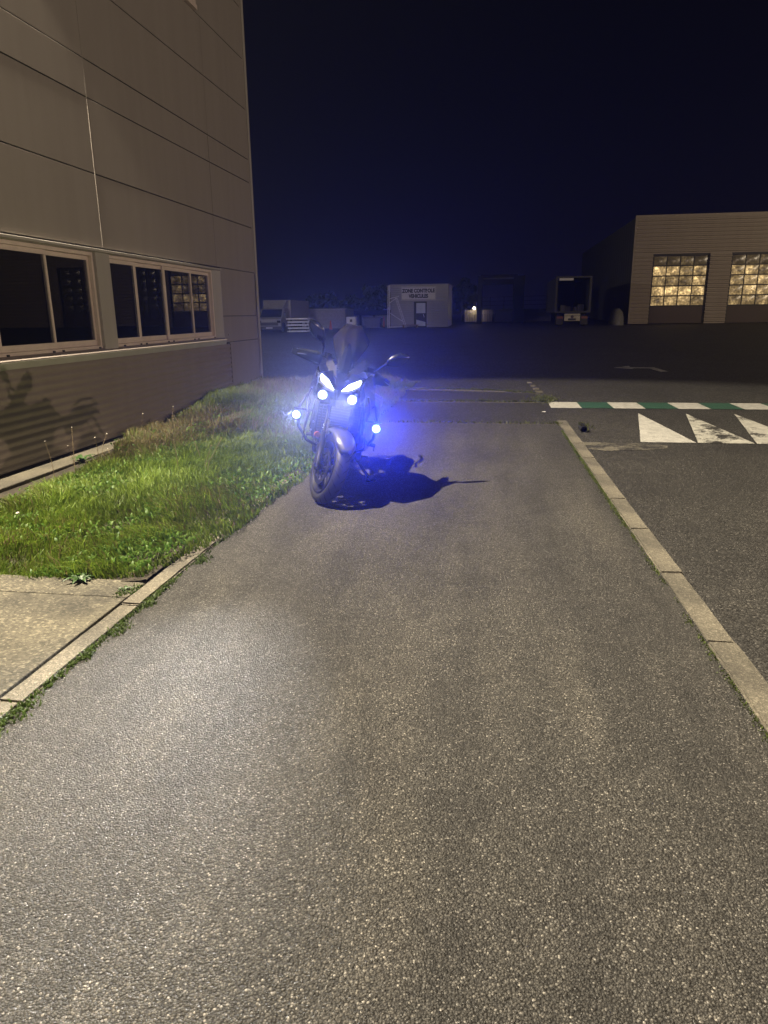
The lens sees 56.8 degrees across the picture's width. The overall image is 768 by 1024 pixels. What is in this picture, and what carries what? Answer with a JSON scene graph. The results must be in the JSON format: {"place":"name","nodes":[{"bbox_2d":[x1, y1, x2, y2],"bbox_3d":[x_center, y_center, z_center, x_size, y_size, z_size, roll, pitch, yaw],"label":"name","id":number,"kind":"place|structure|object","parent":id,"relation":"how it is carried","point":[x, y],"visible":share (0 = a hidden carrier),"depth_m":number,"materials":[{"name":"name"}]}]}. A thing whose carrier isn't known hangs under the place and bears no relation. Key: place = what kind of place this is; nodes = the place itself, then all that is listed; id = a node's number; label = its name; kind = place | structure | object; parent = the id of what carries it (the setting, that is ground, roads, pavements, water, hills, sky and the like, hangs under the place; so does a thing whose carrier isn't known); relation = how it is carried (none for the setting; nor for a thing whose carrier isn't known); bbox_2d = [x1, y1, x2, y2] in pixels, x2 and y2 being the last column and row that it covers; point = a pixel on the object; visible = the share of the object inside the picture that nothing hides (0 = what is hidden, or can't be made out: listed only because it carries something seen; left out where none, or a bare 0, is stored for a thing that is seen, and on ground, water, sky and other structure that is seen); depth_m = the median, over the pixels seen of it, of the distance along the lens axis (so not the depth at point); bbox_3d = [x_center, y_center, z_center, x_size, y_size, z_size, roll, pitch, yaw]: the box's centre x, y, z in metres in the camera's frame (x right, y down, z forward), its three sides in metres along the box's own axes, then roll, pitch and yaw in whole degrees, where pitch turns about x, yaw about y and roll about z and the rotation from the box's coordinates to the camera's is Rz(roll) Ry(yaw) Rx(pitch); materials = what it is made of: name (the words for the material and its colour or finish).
{"place":"outdoors","nodes":[
{"label":"outdoors","id":0,"kind":"place"},
{"bbox_2d":[0,574,146,698],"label":"concrete apron","id":1,"kind":"object","parent":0,"point":[44,620],"visible":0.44,"depth_m":3.71,"materials":[{"name":"beige concrete"}]},
{"bbox_2d":[62,573,94,583],"bbox_3d":[-1.793,0.390,4.175,0.152,0.038,0.179,2,16,8],"label":"weed rosette","id":2,"kind":"object","parent":1,"relation":"on","point":[82,577],"visible":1,"depth_m":4.18,"materials":[{"name":"green plant"}]},
{"bbox_2d":[117,585,133,591],"bbox_3d":[-1.475,0.435,4.030,0.086,0.021,0.072,-11,19,-33],"label":"weed rosette","id":3,"kind":"object","parent":1,"relation":"on","point":[125,587],"visible":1,"depth_m":4.03,"materials":[{"name":"green plant"}]},
{"bbox_2d":[0,372,420,580],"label":"lawn","id":4,"kind":"structure","parent":0,"point":[13,491],"depth_m":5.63,"materials":[{"name":"plant"}]},
{"bbox_2d":[70,454,96,460],"bbox_3d":[-3.615,-0.648,8.521,0.300,0.066,0.288,2,16,8],"label":"weed rosette","id":5,"kind":"object","parent":4,"relation":"on","point":[81,457],"visible":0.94,"depth_m":8.55,"materials":[{"name":"green plant"}]},
{"bbox_2d":[0,402,383,577],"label":"clover","id":6,"kind":"object","parent":4,"relation":"on","point":[150,549],"visible":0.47,"depth_m":5.53,"materials":[{"name":"green plant"}]},
{"bbox_2d":[137,401,556,582],"bbox_3d":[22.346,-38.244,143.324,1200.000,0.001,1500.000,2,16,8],"label":"ground","id":7,"kind":"structure","parent":0,"point":[155,574],"depth_m":5.65,"materials":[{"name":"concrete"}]},
{"bbox_2d":[0,0,262,492],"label":"office building","id":8,"kind":"structure","parent":7,"relation":"on","point":[129,293],"depth_m":9.92,"materials":[{"name":"beige metal"}]},
{"bbox_2d":[0,239,102,356],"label":"window","id":9,"kind":"structure","parent":8,"relation":"in","point":[49,301],"depth_m":8.52,"materials":[{"name":"black glass"}]},
{"bbox_2d":[109,255,215,346],"bbox_3d":[-3.567,-3.443,11.728,0.112,1.250,3.790,2,16,8],"label":"window","id":10,"kind":"structure","parent":8,"relation":"in","point":[155,302],"depth_m":11.45,"materials":[{"name":"black glass"}]},
{"bbox_2d":[183,0,196,9],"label":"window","id":11,"kind":"structure","parent":8,"relation":"in","point":[191,3],"depth_m":11.97,"materials":[{"name":"glass"}]},
{"bbox_2d":[206,457,312,541],"bbox_3d":[-0.342,-1.338,10.339,0.140,0.001,11.500,2,16,8],"label":"lawn edge","id":12,"kind":"object","parent":7,"relation":"on","point":[296,473],"visible":0.06,"depth_m":6.47,"materials":[{"name":"plant"}]},
{"bbox_2d":[0,422,767,1023],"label":"path","id":13,"kind":"structure","parent":0,"point":[442,724],"depth_m":2.35,"materials":[{"name":"grey asphalt"}]},
{"bbox_2d":[0,512,259,737],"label":"weeds","id":14,"kind":"object","parent":13,"relation":"on","point":[146,603],"visible":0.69,"depth_m":3.44,"materials":[{"name":"green plant"}]},
{"bbox_2d":[0,476,294,719],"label":"edging","id":15,"kind":"object","parent":13,"relation":"on","point":[42,674],"visible":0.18,"depth_m":3.46,"materials":[{"name":"concrete"}]},
{"bbox_2d":[291,319,409,503],"bbox_3d":[-0.337,-0.966,6.434,0.978,1.437,2.117,10,16,0],"label":"motorbike","id":16,"kind":"object","parent":13,"relation":"on","point":[341,422],"visible":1,"depth_m":5.79,"materials":[{"name":"black plastic"}]},
{"bbox_2d":[400,422,515,423],"bbox_3d":[1.117,-1.232,10.038,2.700,0.051,0.025,2,16,8],"label":"seam","id":17,"kind":"object","parent":13,"relation":"on","point":[427,422],"visible":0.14,"depth_m":10.04,"materials":[{"name":"asphalt"}]},
{"bbox_2d":[555,421,767,742],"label":"moss","id":18,"kind":"object","parent":13,"relation":"on","point":[614,508],"visible":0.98,"depth_m":4.43,"materials":[{"name":"green plant"}]},
{"bbox_2d":[375,402,557,423],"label":"footway","id":19,"kind":"structure","parent":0,"point":[477,412],"depth_m":11.07,"materials":[{"name":"asphalt"}]},
{"bbox_2d":[397,401,543,402],"bbox_3d":[1.484,-1.893,12.382,2.700,0.054,0.030,2,16,8],"label":"seam","id":20,"kind":"object","parent":19,"relation":"on","point":[503,402],"visible":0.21,"depth_m":12.26,"materials":[{"name":"asphalt"}]},
{"bbox_2d":[399,392,535,401],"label":"verge pavement","id":21,"kind":"structure","parent":0,"point":[417,396],"depth_m":13.19,"materials":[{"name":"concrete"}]},
{"bbox_2d":[242,0,767,313],"label":"sky","id":22,"kind":"structure","parent":0,"point":[393,142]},
{"bbox_2d":[261,308,767,402],"bbox_3d":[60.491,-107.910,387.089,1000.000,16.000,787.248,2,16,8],"label":"yard","id":23,"kind":"structure","parent":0,"point":[698,362],"depth_m":23.60,"materials":[{"name":"grey asphalt"}]},
{"bbox_2d":[260,300,308,331],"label":"box truck","id":24,"kind":"object","parent":23,"relation":"on","point":[274,314],"visible":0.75,"depth_m":56.01,"materials":[{"name":"white paint"}]},
{"bbox_2d":[286,318,312,331],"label":"platform stack","id":25,"kind":"object","parent":23,"relation":"on","point":[290,321],"visible":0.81,"depth_m":51.81,"materials":[{"name":"white paint"}]},
{"bbox_2d":[306,291,338,308],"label":"tree","id":26,"kind":"object","parent":23,"relation":"on","point":[329,300],"visible":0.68,"depth_m":79.30,"materials":[{"name":"green plant"}]},
{"bbox_2d":[302,308,353,328],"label":"pale container","id":27,"kind":"object","parent":23,"relation":"on","point":[324,317],"visible":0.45,"depth_m":62.18,"materials":[{"name":"white paint"}]},
{"bbox_2d":[336,294,365,309],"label":"tree","id":28,"kind":"object","parent":23,"relation":"on","point":[350,301],"visible":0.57,"depth_m":77.24,"materials":[{"name":"green plant"}]},
{"bbox_2d":[346,317,356,324],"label":"white cabinet","id":29,"kind":"object","parent":23,"relation":"on","point":[351,320],"visible":0.4,"depth_m":60.96,"materials":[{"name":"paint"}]},
{"bbox_2d":[354,310,390,325],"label":"shed","id":30,"kind":"structure","parent":23,"relation":"on","point":[359,314],"depth_m":68.36,"materials":[{"name":"metal"}]},
{"bbox_2d":[363,317,382,327],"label":"grey skip","id":31,"kind":"object","parent":23,"relation":"on","point":[372,322],"visible":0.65,"depth_m":60.68,"materials":[{"name":"paint"}]},
{"bbox_2d":[359,283,390,309],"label":"tree","id":32,"kind":"object","parent":23,"relation":"on","point":[375,298],"visible":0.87,"depth_m":74.79,"materials":[{"name":"green plant"}]},
{"bbox_2d":[387,285,415,327],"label":"steel frame","id":33,"kind":"object","parent":23,"relation":"on","point":[392,314],"visible":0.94,"depth_m":58.68,"materials":[{"name":"grey metal"}]},
{"bbox_2d":[390,284,452,326],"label":"control hut","id":34,"kind":"object","parent":23,"relation":"on","point":[425,305],"visible":0.98,"depth_m":58.80,"materials":[{"name":"white plastic"}]},
{"bbox_2d":[414,301,426,326],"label":"door","id":35,"kind":"structure","parent":34,"relation":"in","point":[420,308],"depth_m":58.96,"materials":[{"name":"white plastic"}]},
{"bbox_2d":[452,277,476,321],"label":"tree","id":36,"kind":"object","parent":23,"relation":"on","point":[464,290],"visible":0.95,"depth_m":71.73,"materials":[{"name":"green plant"}]},
{"bbox_2d":[409,382,542,396],"bbox_3d":[1.822,-2.391,14.235,2.691,0.118,3.674,2,16,8],"label":"curved edging","id":37,"kind":"object","parent":23,"relation":"on","point":[482,390],"visible":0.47,"depth_m":14.23,"materials":[{"name":"concrete"}]},
{"bbox_2d":[477,274,524,323],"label":"vehicle portal","id":38,"kind":"object","parent":23,"relation":"on","point":[518,281],"visible":1,"depth_m":60.39,"materials":[{"name":"black metal"}]},
{"bbox_2d":[461,296,550,321],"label":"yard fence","id":39,"kind":"object","parent":23,"relation":"on","point":[503,315],"visible":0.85,"depth_m":62.73,"materials":[{"name":"metal"}]},
{"bbox_2d":[546,276,592,325],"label":"box trailer","id":40,"kind":"object","parent":23,"relation":"on","point":[568,294],"visible":1,"depth_m":52.71,"materials":[{"name":"metal"}]},
{"bbox_2d":[615,366,667,371],"bbox_3d":[7.081,-3.851,19.073,1.018,0.001,2.067,-8,17,-26],"label":"turn arrow","id":41,"kind":"object","parent":23,"relation":"on","point":[653,368],"visible":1,"depth_m":19.44,"materials":[{"name":"white paint"}]},
{"bbox_2d":[579,211,767,323],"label":"hall","id":42,"kind":"structure","parent":23,"relation":"on","point":[618,269],"depth_m":52.58,"materials":[{"name":"metal"}]},
{"bbox_2d":[648,253,709,323],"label":"sectional door","id":43,"kind":"structure","parent":42,"relation":"in","point":[684,302],"depth_m":52.95,"materials":[{"name":"glass"}]},
{"bbox_2d":[724,252,767,322],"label":"sectional door","id":44,"kind":"structure","parent":42,"relation":"in","point":[749,280],"depth_m":52.27,"materials":[{"name":"glass"}]},
{"bbox_2d":[552,408,561,420],"bbox_3d":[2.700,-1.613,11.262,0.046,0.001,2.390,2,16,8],"label":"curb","id":45,"kind":"structure","parent":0,"point":[556,414],"depth_m":10.80,"materials":[{"name":"concrete"}]},
{"bbox_2d":[608,309,623,324],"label":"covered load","id":46,"kind":"object","parent":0,"point":[616,316],"visible":0.94,"depth_m":52.67},
{"bbox_2d":[551,401,767,682],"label":"road","id":47,"kind":"structure","parent":0,"point":[701,510],"depth_m":6.27,"materials":[{"name":"grey asphalt"}]},
{"bbox_2d":[374,386,594,429],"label":"seam weeds","id":48,"kind":"object","parent":47,"relation":"on","point":[544,399],"visible":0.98,"depth_m":12.42,"materials":[{"name":"green plant"}]},
{"bbox_2d":[549,402,580,407],"bbox_3d":[3.006,-1.787,11.843,0.485,0.001,0.800,2,16,8],"label":"white stripe","id":49,"kind":"object","parent":47,"relation":"on","point":[565,405],"visible":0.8,"depth_m":11.78,"materials":[{"name":"paint"}]},
{"bbox_2d":[578,423,587,432],"bbox_3d":[2.719,-1.146,9.705,0.104,0.104,0.300,2,16,8],"label":"pipe end","id":50,"kind":"object","parent":47,"relation":"on","point":[580,428],"visible":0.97,"depth_m":9.65,"materials":[{"name":"black plastic"}]},
{"bbox_2d":[577,402,612,407],"bbox_3d":[3.495,-1.774,11.776,0.492,0.001,0.790,2,16,8],"label":"green stripe","id":51,"kind":"object","parent":47,"relation":"on","point":[594,404],"visible":1,"depth_m":11.74,"materials":[{"name":"paint"}]},
{"bbox_2d":[583,442,667,450],"bbox_3d":[2.950,-0.798,8.674,1.050,0.001,0.580,2,16,8],"label":"gutter silt","id":52,"kind":"object","parent":47,"relation":"on","point":[607,446],"visible":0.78,"depth_m":8.69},
{"bbox_2d":[607,402,645,408],"bbox_3d":[3.980,-1.758,11.699,0.485,0.001,0.800,2,16,8],"label":"white stripe","id":53,"kind":"object","parent":47,"relation":"on","point":[625,405],"visible":1,"depth_m":11.69,"materials":[{"name":"paint"}]},
{"bbox_2d":[638,403,677,408],"bbox_3d":[4.469,-1.744,11.632,0.492,0.001,0.790,2,16,8],"label":"green stripe","id":54,"kind":"object","parent":47,"relation":"on","point":[656,405],"visible":1,"depth_m":11.53,"materials":[{"name":"paint"}]},
{"bbox_2d":[557,420,767,731],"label":"kerb","id":55,"kind":"structure","parent":47,"relation":"on","point":[748,679],"depth_m":3.77,"materials":[{"name":"concrete"}]},
{"bbox_2d":[638,413,695,442],"bbox_3d":[3.719,-1.190,9.861,0.670,0.094,2.020,2,16,8],"label":"ramp triangle","id":56,"kind":"object","parent":47,"relation":"on","point":[651,430],"visible":1,"depth_m":9.40,"materials":[{"name":"white paint"}]},
{"bbox_2d":[669,403,709,408],"bbox_3d":[4.954,-1.728,11.555,0.485,0.001,0.800,2,16,8],"label":"white stripe","id":57,"kind":"object","parent":47,"relation":"on","point":[688,405],"visible":1,"depth_m":11.49,"materials":[{"name":"paint"}]},
{"bbox_2d":[686,414,754,443],"bbox_3d":[4.401,-1.170,9.761,0.670,0.094,2.020,2,16,8],"label":"ramp triangle","id":58,"kind":"object","parent":47,"relation":"on","point":[704,432],"visible":1,"depth_m":9.29,"materials":[{"name":"white paint"}]},
{"bbox_2d":[699,403,742,408],"bbox_3d":[5.443,-1.715,11.488,0.492,0.001,0.790,2,16,8],"label":"green stripe","id":59,"kind":"object","parent":47,"relation":"on","point":[719,405],"visible":1,"depth_m":11.44,"materials":[{"name":"paint"}]},
{"bbox_2d":[730,403,767,409],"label":"white stripe","id":60,"kind":"object","parent":47,"relation":"on","point":[752,406],"visible":1,"depth_m":11.45,"materials":[{"name":"paint"}]},
{"bbox_2d":[735,414,767,443],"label":"ramp triangle","id":61,"kind":"object","parent":47,"relation":"on","point":[758,432],"visible":1,"depth_m":9.53,"materials":[{"name":"white paint"}]}
]}

